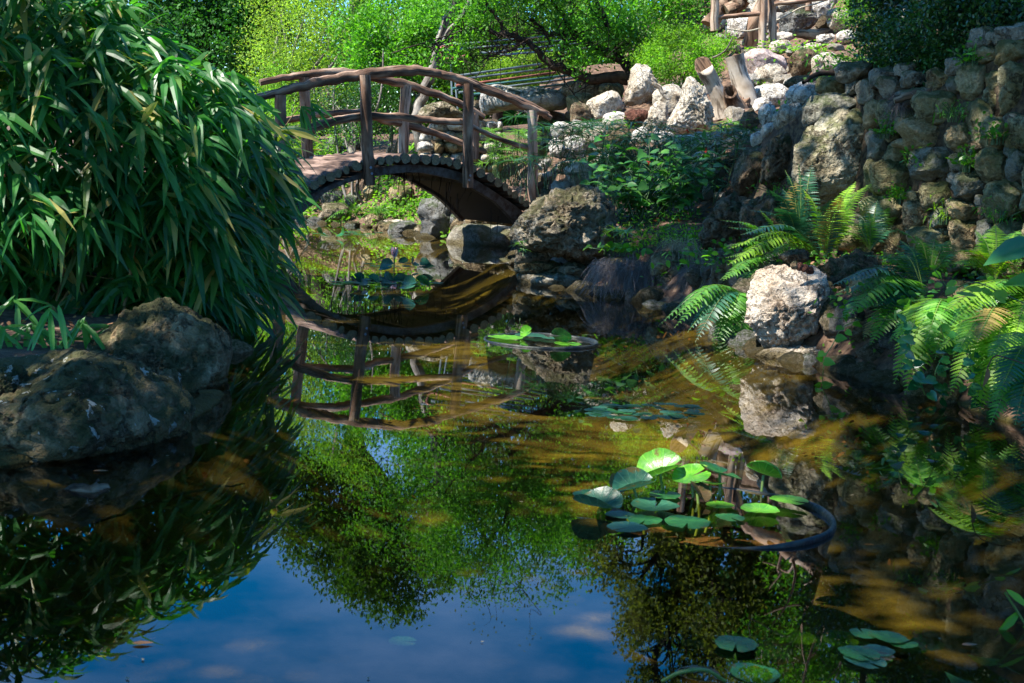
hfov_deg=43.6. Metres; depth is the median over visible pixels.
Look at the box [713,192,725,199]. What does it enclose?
fill stone
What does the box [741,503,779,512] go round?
lily pad
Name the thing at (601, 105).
rockery stone
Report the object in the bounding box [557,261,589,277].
shore stone
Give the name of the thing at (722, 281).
shore stone
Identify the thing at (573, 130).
umbrella sedge
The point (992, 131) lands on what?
wall weed
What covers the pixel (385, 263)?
lily pad
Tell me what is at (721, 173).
fill stone
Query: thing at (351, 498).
floating specks
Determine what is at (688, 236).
leafy plant
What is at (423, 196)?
leafy plant
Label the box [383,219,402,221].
bank stone
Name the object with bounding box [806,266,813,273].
pebble
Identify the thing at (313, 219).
shore stone
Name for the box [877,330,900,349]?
shore stone
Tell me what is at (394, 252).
water lily flower
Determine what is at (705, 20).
stone
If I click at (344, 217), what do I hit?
grass cover
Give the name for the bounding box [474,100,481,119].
boulder
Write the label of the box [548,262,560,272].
shore stone
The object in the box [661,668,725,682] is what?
lily stalk
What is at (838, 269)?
rock
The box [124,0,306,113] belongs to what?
tree
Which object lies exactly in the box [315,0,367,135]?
oak tree
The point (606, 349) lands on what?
umbrella sedge
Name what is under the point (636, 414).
lily pad
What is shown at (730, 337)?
shore stone
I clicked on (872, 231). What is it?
fern
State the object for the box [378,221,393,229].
shore stone
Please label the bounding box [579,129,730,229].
turks cap
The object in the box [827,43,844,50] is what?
fill stone
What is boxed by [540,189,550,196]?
shore stone
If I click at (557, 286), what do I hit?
shore stone
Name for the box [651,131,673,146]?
rockery stone
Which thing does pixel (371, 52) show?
shrub
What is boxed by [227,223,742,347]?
water
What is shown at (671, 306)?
shore stone
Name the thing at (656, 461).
lily pad
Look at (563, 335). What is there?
lily pad
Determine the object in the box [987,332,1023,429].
fern
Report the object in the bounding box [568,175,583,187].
fill stone
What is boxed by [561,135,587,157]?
rockery stone
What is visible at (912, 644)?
lily pad
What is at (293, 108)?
shrub
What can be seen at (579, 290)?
shore stone
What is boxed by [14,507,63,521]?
stick
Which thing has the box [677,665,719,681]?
lily pad
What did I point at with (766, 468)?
lily pad
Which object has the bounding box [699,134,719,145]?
rockery stone
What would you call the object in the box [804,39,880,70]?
leafy plant
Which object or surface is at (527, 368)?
pond tub
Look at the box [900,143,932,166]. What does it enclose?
wall weed
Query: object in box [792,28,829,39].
driftwood
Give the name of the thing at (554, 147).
rockery stone
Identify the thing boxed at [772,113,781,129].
rockery stone
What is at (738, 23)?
rockery stone
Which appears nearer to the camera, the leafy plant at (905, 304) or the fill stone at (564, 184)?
the leafy plant at (905, 304)
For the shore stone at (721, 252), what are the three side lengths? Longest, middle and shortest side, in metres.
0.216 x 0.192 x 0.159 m
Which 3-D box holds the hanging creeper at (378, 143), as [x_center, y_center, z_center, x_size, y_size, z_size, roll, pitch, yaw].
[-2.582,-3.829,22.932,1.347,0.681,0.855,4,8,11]
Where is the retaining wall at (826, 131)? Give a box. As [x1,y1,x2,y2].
[730,21,1023,278]
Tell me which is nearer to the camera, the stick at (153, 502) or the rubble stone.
the stick at (153, 502)
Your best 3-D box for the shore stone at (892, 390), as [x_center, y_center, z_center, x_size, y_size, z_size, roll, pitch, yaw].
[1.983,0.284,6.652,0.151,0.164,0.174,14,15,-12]
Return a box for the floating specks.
[57,320,940,678]
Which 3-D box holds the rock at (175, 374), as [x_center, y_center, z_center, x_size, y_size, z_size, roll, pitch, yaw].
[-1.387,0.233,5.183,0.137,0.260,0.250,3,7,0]
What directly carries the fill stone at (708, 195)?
on the ground at (460, 564)
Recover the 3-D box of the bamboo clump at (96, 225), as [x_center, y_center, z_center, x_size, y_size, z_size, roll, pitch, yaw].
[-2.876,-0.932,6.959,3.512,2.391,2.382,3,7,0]
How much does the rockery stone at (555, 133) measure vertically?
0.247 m
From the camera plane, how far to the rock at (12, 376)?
4.38 m
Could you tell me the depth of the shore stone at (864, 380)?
6.82 m
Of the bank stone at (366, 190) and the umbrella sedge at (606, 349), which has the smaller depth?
the umbrella sedge at (606, 349)
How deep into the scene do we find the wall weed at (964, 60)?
8.15 m
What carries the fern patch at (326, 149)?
on the ground at (460, 564)
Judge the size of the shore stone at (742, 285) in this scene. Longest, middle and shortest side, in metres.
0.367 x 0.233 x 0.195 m
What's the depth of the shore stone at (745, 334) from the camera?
8.12 m
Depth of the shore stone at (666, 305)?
10.29 m
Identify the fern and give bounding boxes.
[291,140,324,152]
[328,193,367,218]
[662,284,752,346]
[720,210,788,279]
[728,184,870,264]
[752,162,820,248]
[833,240,931,344]
[843,200,897,249]
[880,228,960,276]
[888,298,965,394]
[940,306,1023,409]
[944,261,1023,336]
[954,225,1023,279]
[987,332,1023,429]
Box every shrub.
[226,0,376,157]
[243,50,359,157]
[249,0,395,152]
[298,49,413,207]
[312,0,473,178]
[470,44,581,113]
[560,0,744,64]
[622,14,742,88]
[802,0,1023,88]
[829,0,899,59]
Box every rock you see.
[0,364,28,395]
[111,343,162,373]
[160,368,181,386]
[649,250,684,276]
[709,261,725,284]
[725,252,757,273]
[755,344,819,363]
[779,249,809,263]
[781,236,819,260]
[816,248,891,293]
[848,273,876,300]
[919,349,949,382]
[937,325,969,367]
[938,280,982,301]
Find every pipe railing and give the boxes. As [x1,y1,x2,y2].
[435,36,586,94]
[452,63,573,109]
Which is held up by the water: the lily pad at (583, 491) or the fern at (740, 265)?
the lily pad at (583, 491)
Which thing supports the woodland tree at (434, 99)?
on the ground at (460, 564)
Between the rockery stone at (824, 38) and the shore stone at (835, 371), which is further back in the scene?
the rockery stone at (824, 38)
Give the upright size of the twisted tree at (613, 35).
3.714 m
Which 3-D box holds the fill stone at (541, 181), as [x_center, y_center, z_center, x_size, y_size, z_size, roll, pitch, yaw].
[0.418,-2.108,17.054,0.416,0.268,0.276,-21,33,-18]
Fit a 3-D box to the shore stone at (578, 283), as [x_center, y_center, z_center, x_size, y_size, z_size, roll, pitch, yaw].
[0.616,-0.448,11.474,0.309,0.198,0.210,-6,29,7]
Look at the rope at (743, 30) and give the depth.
19.48 m
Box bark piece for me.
[55,483,109,499]
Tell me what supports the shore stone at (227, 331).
on the ground at (460, 564)
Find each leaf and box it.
[133,641,153,643]
[982,355,1023,387]
[983,236,1023,265]
[1003,273,1023,286]
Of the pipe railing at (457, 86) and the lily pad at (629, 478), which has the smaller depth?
the lily pad at (629, 478)
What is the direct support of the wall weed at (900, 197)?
attached to the retaining wall at (826, 131)
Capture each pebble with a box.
[790,261,797,269]
[797,262,803,270]
[802,264,808,271]
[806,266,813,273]
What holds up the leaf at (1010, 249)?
on the leaf at (1017, 280)
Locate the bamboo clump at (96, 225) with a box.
[0,0,323,346]
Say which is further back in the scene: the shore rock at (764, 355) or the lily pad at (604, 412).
the shore rock at (764, 355)
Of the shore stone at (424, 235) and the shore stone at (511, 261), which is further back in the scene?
the shore stone at (424, 235)
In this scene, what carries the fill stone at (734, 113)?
on the ground at (460, 564)
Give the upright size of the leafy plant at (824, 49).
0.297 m
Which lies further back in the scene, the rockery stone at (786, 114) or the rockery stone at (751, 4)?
the rockery stone at (751, 4)
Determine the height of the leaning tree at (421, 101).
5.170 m
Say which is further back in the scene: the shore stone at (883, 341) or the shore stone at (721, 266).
the shore stone at (721, 266)
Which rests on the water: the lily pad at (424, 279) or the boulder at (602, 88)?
the lily pad at (424, 279)
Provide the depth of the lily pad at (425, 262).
12.82 m
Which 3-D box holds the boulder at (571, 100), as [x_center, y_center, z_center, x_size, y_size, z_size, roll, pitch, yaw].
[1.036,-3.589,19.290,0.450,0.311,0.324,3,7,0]
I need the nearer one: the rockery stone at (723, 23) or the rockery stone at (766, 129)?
the rockery stone at (766, 129)
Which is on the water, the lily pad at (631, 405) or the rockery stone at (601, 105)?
the lily pad at (631, 405)
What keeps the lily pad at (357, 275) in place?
on the water
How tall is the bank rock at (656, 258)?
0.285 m
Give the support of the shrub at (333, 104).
on the ground at (460, 564)
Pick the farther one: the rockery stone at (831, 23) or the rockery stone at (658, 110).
the rockery stone at (831, 23)
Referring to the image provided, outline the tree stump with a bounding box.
[695,53,757,119]
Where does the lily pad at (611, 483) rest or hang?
on the pond tub at (760, 575)
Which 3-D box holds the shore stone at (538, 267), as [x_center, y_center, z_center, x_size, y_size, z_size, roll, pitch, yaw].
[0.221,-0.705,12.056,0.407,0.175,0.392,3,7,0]
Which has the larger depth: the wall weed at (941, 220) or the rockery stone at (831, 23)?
the rockery stone at (831, 23)
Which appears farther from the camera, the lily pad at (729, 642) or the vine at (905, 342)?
the vine at (905, 342)
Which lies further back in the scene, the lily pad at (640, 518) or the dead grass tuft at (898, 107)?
the dead grass tuft at (898, 107)
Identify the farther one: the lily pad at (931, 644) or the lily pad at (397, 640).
the lily pad at (931, 644)
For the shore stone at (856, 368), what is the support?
on the ground at (460, 564)
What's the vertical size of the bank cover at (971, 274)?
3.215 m
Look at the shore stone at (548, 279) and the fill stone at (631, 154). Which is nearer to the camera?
the shore stone at (548, 279)
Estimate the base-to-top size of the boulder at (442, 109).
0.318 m
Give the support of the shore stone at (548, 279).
on the ground at (460, 564)
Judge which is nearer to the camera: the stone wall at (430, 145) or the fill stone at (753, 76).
the fill stone at (753, 76)
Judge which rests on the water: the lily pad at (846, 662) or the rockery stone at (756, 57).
the lily pad at (846, 662)
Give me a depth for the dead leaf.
5.14 m
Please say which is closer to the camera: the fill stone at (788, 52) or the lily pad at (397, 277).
the lily pad at (397, 277)
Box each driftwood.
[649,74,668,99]
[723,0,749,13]
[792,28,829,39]
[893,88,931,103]
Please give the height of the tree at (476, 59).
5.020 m
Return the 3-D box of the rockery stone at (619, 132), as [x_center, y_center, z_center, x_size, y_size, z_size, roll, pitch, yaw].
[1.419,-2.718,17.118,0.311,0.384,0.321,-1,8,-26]
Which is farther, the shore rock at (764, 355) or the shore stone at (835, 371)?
the shore rock at (764, 355)
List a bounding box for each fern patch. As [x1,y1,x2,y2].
[260,137,350,157]
[297,132,354,154]
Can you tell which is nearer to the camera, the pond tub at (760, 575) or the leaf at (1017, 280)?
the pond tub at (760, 575)
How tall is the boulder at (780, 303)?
0.561 m
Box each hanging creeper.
[332,110,398,146]
[374,175,402,191]
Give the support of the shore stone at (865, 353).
on the ground at (460, 564)
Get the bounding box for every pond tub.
[483,332,598,400]
[596,486,836,653]
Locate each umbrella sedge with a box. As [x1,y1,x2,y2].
[473,127,546,186]
[497,109,656,201]
[513,240,527,256]
[555,113,692,207]
[591,125,752,206]
[598,346,614,356]
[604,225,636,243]
[631,119,760,214]
[695,117,738,131]
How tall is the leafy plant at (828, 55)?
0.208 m
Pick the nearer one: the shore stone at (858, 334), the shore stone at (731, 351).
the shore stone at (858, 334)
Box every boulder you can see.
[0,347,195,468]
[86,297,232,397]
[417,101,462,118]
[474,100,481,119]
[509,185,619,264]
[560,80,598,96]
[566,93,592,111]
[598,83,624,98]
[624,63,656,105]
[667,76,714,134]
[744,264,831,348]
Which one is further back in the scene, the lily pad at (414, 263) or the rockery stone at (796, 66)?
the rockery stone at (796, 66)
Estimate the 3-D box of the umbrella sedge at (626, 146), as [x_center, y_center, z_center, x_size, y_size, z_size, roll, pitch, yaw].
[1.387,-2.070,14.815,1.868,1.089,1.806,4,8,11]
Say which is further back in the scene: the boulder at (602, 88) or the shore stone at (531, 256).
the boulder at (602, 88)
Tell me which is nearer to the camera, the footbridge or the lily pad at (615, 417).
the lily pad at (615, 417)
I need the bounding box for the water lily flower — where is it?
[391,247,397,267]
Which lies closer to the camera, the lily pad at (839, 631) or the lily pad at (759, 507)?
the lily pad at (839, 631)
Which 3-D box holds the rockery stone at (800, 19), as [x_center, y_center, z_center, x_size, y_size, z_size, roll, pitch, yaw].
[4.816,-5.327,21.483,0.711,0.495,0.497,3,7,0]
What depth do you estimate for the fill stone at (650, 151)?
14.95 m
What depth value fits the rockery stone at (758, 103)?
16.24 m
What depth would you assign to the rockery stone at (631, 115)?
17.34 m
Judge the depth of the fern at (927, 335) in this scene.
6.37 m
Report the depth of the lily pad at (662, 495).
4.10 m
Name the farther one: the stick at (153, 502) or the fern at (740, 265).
the fern at (740, 265)
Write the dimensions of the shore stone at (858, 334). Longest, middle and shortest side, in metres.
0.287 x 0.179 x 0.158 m
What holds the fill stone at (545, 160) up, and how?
on the ground at (460, 564)
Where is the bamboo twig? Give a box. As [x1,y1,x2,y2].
[284,103,335,137]
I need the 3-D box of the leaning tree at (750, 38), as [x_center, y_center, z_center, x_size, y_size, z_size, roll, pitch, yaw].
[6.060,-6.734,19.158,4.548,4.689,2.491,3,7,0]
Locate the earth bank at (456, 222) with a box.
[450,217,512,230]
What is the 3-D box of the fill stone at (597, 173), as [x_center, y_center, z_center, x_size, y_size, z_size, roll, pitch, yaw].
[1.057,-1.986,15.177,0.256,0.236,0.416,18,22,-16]
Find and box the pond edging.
[0,389,223,482]
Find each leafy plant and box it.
[360,187,430,216]
[397,186,432,206]
[583,233,652,259]
[607,205,701,252]
[641,239,810,278]
[660,220,702,249]
[689,114,759,133]
[727,33,867,53]
[748,44,868,62]
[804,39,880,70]
[808,280,942,322]
[845,265,1021,326]
[995,589,1023,654]
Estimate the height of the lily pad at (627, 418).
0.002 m
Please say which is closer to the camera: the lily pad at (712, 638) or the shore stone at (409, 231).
the lily pad at (712, 638)
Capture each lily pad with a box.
[317,227,326,235]
[336,227,343,236]
[350,272,363,282]
[361,274,367,283]
[368,273,379,283]
[379,258,392,269]
[384,271,400,281]
[388,636,416,645]
[394,274,404,280]
[398,257,407,263]
[400,275,415,288]
[411,257,418,265]
[416,275,428,284]
[420,257,433,267]
[488,335,522,339]
[515,333,545,336]
[520,325,530,336]
[551,328,571,341]
[554,342,581,345]
[572,486,622,508]
[573,489,591,495]
[593,411,610,413]
[605,511,634,518]
[607,416,621,418]
[607,521,647,531]
[609,473,629,521]
[612,467,654,533]
[618,409,635,411]
[622,417,638,420]
[625,404,641,406]
[627,412,642,415]
[628,514,662,524]
[631,497,679,510]
[637,448,681,525]
[640,416,656,419]
[649,490,680,498]
[660,410,676,413]
[663,416,679,419]
[665,515,709,528]
[668,413,683,416]
[672,463,710,530]
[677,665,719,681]
[682,404,699,407]
[682,638,707,648]
[690,481,711,536]
[699,481,723,532]
[700,461,741,528]
[701,643,717,650]
[706,501,733,507]
[709,632,749,641]
[715,513,744,520]
[715,635,756,651]
[716,647,750,656]
[730,663,780,682]
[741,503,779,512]
[747,460,781,525]
[748,636,780,649]
[753,643,793,658]
[765,657,790,663]
[770,495,808,504]
[773,629,816,643]
[778,636,809,647]
[788,648,818,663]
[805,636,837,649]
[821,632,858,646]
[822,630,855,637]
[838,645,879,660]
[843,653,886,668]
[843,660,856,666]
[849,628,876,638]
[864,644,894,656]
[868,630,884,636]
[871,631,906,642]
[877,651,894,660]
[882,641,926,653]
[889,639,918,647]
[909,637,944,650]
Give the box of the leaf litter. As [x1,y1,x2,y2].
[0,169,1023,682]
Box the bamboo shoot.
[0,296,109,350]
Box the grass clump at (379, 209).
[358,204,400,220]
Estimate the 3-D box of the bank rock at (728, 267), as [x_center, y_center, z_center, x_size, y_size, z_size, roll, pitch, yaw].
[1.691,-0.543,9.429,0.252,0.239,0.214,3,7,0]
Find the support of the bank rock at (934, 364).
on the ground at (460, 564)
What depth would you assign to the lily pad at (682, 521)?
3.79 m
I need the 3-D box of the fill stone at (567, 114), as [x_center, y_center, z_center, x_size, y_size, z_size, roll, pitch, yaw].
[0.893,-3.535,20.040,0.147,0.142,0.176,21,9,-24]
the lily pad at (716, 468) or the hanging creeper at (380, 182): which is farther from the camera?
the hanging creeper at (380, 182)
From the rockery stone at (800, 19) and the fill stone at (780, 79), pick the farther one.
the rockery stone at (800, 19)
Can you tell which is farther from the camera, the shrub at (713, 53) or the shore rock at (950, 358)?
the shrub at (713, 53)
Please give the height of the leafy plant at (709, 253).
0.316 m
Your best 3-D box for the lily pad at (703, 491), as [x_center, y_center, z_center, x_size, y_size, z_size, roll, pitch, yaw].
[0.590,0.525,4.052,0.064,0.174,0.076,9,10,39]
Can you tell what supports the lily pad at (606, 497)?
on the water
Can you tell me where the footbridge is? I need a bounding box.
[252,65,551,231]
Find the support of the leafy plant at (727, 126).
on the ground at (460, 564)
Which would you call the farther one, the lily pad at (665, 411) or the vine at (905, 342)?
the vine at (905, 342)
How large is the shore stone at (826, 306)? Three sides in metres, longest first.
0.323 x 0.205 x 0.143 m
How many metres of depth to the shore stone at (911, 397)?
6.42 m
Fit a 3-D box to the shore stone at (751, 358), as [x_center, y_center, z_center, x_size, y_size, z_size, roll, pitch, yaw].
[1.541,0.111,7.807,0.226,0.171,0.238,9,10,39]
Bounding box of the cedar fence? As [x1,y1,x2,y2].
[710,0,825,47]
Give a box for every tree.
[6,0,257,106]
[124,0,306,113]
[128,0,365,133]
[257,0,528,133]
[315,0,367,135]
[340,0,658,133]
[373,0,604,99]
[389,0,665,101]
[411,0,490,151]
[458,0,668,125]
[492,0,509,121]
[567,0,584,65]
[742,0,767,46]
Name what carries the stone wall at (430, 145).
on the ground at (460, 564)
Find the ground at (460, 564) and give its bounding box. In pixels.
[0,0,1023,682]
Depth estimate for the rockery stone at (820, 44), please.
19.99 m
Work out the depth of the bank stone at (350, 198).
23.13 m
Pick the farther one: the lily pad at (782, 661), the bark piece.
the bark piece
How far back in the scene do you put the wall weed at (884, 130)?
8.94 m
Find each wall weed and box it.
[743,169,790,199]
[869,112,898,138]
[878,181,911,204]
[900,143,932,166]
[923,193,957,228]
[932,98,972,126]
[945,143,975,172]
[947,36,990,65]
[968,111,1009,144]
[971,188,1023,225]
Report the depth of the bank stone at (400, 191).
22.41 m
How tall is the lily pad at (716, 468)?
0.204 m
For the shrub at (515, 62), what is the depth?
23.91 m
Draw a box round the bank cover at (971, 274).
[758,15,1023,282]
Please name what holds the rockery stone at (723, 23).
on the ground at (460, 564)
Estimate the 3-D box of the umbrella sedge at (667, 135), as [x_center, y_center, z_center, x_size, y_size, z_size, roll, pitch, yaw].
[1.738,-1.849,13.789,1.758,0.969,1.799,-3,9,-36]
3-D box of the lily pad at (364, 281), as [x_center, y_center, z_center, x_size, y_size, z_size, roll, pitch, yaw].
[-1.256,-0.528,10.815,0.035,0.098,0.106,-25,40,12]
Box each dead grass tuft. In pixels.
[571,254,642,299]
[599,254,656,300]
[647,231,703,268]
[657,257,702,297]
[696,244,719,290]
[878,91,913,136]
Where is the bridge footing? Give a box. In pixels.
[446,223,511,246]
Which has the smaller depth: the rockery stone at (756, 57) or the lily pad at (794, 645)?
the lily pad at (794, 645)
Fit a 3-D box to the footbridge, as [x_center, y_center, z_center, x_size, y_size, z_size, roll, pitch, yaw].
[-1.618,-2.415,16.387,4.212,2.160,1.738,-2,9,-35]
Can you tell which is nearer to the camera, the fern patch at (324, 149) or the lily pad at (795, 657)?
the lily pad at (795, 657)
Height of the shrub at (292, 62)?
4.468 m
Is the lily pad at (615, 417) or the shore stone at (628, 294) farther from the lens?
the shore stone at (628, 294)
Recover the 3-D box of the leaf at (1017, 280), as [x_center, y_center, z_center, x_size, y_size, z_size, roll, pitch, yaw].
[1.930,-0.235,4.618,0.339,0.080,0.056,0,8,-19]
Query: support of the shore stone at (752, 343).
on the ground at (460, 564)
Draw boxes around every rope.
[727,28,759,31]
[776,0,827,20]
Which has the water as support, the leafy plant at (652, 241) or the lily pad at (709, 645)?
the lily pad at (709, 645)
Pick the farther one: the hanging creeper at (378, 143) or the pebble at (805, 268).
the hanging creeper at (378, 143)
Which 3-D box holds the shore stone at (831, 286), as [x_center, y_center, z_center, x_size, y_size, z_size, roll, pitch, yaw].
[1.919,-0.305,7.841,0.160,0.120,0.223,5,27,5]
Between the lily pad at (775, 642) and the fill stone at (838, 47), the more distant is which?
the fill stone at (838, 47)
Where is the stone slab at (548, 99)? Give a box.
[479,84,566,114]
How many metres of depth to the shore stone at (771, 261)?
8.89 m
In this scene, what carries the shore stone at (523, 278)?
on the ground at (460, 564)
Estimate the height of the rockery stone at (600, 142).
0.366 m
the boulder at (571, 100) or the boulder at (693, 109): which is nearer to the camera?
the boulder at (693, 109)
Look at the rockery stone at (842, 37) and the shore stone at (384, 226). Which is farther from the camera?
the shore stone at (384, 226)
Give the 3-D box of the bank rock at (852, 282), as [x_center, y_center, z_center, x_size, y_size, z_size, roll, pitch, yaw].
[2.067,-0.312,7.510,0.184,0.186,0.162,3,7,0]
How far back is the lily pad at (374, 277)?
10.85 m
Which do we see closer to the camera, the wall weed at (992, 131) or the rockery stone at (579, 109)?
the wall weed at (992, 131)
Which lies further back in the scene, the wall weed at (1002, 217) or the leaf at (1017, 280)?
the wall weed at (1002, 217)
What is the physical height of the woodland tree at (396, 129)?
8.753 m
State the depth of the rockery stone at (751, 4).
23.20 m
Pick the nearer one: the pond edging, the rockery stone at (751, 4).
the pond edging
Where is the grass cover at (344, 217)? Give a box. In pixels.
[155,143,498,236]
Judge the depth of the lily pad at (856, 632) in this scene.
2.90 m
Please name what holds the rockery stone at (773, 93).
on the ground at (460, 564)
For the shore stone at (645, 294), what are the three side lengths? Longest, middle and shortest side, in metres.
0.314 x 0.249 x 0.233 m
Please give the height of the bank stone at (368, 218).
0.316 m
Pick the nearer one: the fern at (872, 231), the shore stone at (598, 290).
the fern at (872, 231)
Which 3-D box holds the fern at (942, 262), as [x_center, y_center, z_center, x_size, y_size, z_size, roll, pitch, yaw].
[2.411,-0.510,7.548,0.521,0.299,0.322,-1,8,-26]
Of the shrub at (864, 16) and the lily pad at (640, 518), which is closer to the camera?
the lily pad at (640, 518)
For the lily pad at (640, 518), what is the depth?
3.80 m
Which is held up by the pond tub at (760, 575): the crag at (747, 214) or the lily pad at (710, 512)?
the lily pad at (710, 512)
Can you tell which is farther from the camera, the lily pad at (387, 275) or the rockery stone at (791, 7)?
the rockery stone at (791, 7)
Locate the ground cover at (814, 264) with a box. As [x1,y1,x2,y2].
[594,203,1023,369]
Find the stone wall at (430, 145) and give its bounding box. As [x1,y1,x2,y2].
[417,119,502,173]
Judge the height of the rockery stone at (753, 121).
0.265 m
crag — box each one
[698,191,750,250]
[739,193,792,248]
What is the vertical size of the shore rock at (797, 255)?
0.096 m
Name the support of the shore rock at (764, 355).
on the ground at (460, 564)
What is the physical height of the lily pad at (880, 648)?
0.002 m
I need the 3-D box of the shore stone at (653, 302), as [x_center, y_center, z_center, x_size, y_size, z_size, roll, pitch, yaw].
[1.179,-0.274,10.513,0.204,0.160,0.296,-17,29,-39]
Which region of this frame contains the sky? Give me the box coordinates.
[128,0,660,101]
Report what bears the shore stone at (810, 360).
on the ground at (460, 564)
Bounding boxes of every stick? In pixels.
[0,502,22,511]
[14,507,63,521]
[94,483,244,523]
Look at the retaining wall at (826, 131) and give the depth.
8.53 m
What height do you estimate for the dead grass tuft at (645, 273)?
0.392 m
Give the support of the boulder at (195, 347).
on the ground at (460, 564)
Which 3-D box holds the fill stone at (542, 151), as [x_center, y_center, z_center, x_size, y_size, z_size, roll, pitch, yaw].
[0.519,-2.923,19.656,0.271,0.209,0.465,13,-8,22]
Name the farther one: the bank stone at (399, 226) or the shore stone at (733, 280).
the bank stone at (399, 226)
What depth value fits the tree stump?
16.82 m
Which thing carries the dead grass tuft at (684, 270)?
on the ground at (460, 564)
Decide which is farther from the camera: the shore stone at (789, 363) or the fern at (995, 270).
the shore stone at (789, 363)
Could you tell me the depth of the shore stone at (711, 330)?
8.68 m
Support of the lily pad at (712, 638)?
on the water
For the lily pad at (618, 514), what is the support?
on the water
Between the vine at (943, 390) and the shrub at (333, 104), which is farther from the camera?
the shrub at (333, 104)
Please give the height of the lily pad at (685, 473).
0.200 m
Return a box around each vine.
[816,320,861,385]
[896,314,936,400]
[921,323,957,406]
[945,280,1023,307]
[952,341,994,416]
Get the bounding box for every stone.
[221,326,234,338]
[231,339,256,365]
[307,216,322,222]
[319,202,349,221]
[320,190,342,202]
[325,135,341,153]
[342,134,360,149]
[343,221,360,225]
[345,192,361,205]
[362,185,377,200]
[364,213,382,224]
[372,220,384,228]
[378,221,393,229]
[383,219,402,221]
[387,220,416,232]
[389,185,414,205]
[402,229,414,233]
[414,224,420,232]
[415,187,432,195]
[415,233,434,237]
[417,196,451,237]
[450,214,454,222]
[509,258,514,264]
[514,248,551,262]
[514,260,556,273]
[516,271,554,283]
[529,272,582,286]
[537,117,552,130]
[538,143,549,155]
[538,159,550,169]
[538,174,549,194]
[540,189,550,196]
[541,171,553,179]
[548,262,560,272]
[548,284,567,287]
[549,138,560,156]
[550,121,569,138]
[551,182,561,188]
[552,145,564,157]
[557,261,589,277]
[560,181,570,188]
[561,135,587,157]
[563,161,592,181]
[565,111,569,118]
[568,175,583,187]
[570,101,591,121]
[570,280,591,290]
[571,119,585,132]
[575,285,594,293]
[583,126,605,146]
[586,90,624,120]
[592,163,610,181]
[593,285,609,295]
[599,289,624,299]
[602,111,624,123]
[602,146,623,165]
[605,124,629,145]
[613,170,625,181]
[622,152,636,162]
[624,109,647,125]
[625,288,638,300]
[630,286,664,302]
[631,127,648,144]
[642,299,666,305]
[646,147,661,156]
[648,101,668,131]
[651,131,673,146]
[652,84,681,108]
[656,274,672,284]
[660,301,683,307]
[664,302,680,312]
[670,10,698,29]
[679,311,703,320]
[684,267,702,288]
[688,152,719,171]
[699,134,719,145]
[700,254,720,279]
[701,0,730,27]
[701,16,725,31]
[702,184,715,199]
[707,123,722,131]
[709,325,720,333]
[710,179,725,190]
[713,170,725,178]
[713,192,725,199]
[716,243,742,259]
[717,260,725,269]
[717,273,729,290]
[720,129,740,140]
[721,335,735,349]
[724,106,742,125]
[727,17,747,38]
[727,339,745,355]
[729,271,750,285]
[732,45,741,52]
[733,278,749,292]
[736,329,754,341]
[739,111,759,129]
[740,338,760,356]
[743,347,763,364]
[744,48,786,73]
[747,0,755,11]
[749,73,762,85]
[750,131,763,146]
[752,97,772,110]
[754,63,786,83]
[755,83,787,106]
[757,251,789,268]
[758,103,775,125]
[760,123,773,136]
[764,359,776,369]
[769,39,791,53]
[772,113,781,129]
[773,73,791,83]
[774,351,815,374]
[776,12,782,21]
[777,5,786,12]
[777,31,794,40]
[777,102,801,126]
[778,9,817,32]
[779,0,812,11]
[784,75,817,88]
[785,48,791,55]
[785,82,817,105]
[787,48,815,76]
[800,353,817,374]
[803,42,822,49]
[811,52,844,72]
[812,0,836,19]
[814,354,855,377]
[815,15,826,28]
[816,33,834,43]
[819,294,842,315]
[819,303,843,335]
[826,7,850,31]
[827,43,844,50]
[827,363,850,381]
[828,281,836,293]
[829,301,864,334]
[836,30,857,43]
[845,317,885,342]
[845,362,876,382]
[851,369,900,389]
[855,340,884,361]
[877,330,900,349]
[877,381,904,399]
[902,369,951,404]
[933,384,960,408]
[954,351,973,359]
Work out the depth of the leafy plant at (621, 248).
11.12 m
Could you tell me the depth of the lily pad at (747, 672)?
2.66 m
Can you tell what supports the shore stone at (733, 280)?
on the ground at (460, 564)
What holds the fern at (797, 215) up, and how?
on the ground at (460, 564)
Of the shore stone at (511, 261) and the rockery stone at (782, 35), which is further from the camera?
the rockery stone at (782, 35)
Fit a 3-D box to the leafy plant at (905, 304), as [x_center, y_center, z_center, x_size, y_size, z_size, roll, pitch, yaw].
[2.495,-0.190,6.667,1.260,0.384,1.575,-2,9,-33]
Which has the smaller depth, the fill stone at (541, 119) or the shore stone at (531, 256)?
the shore stone at (531, 256)

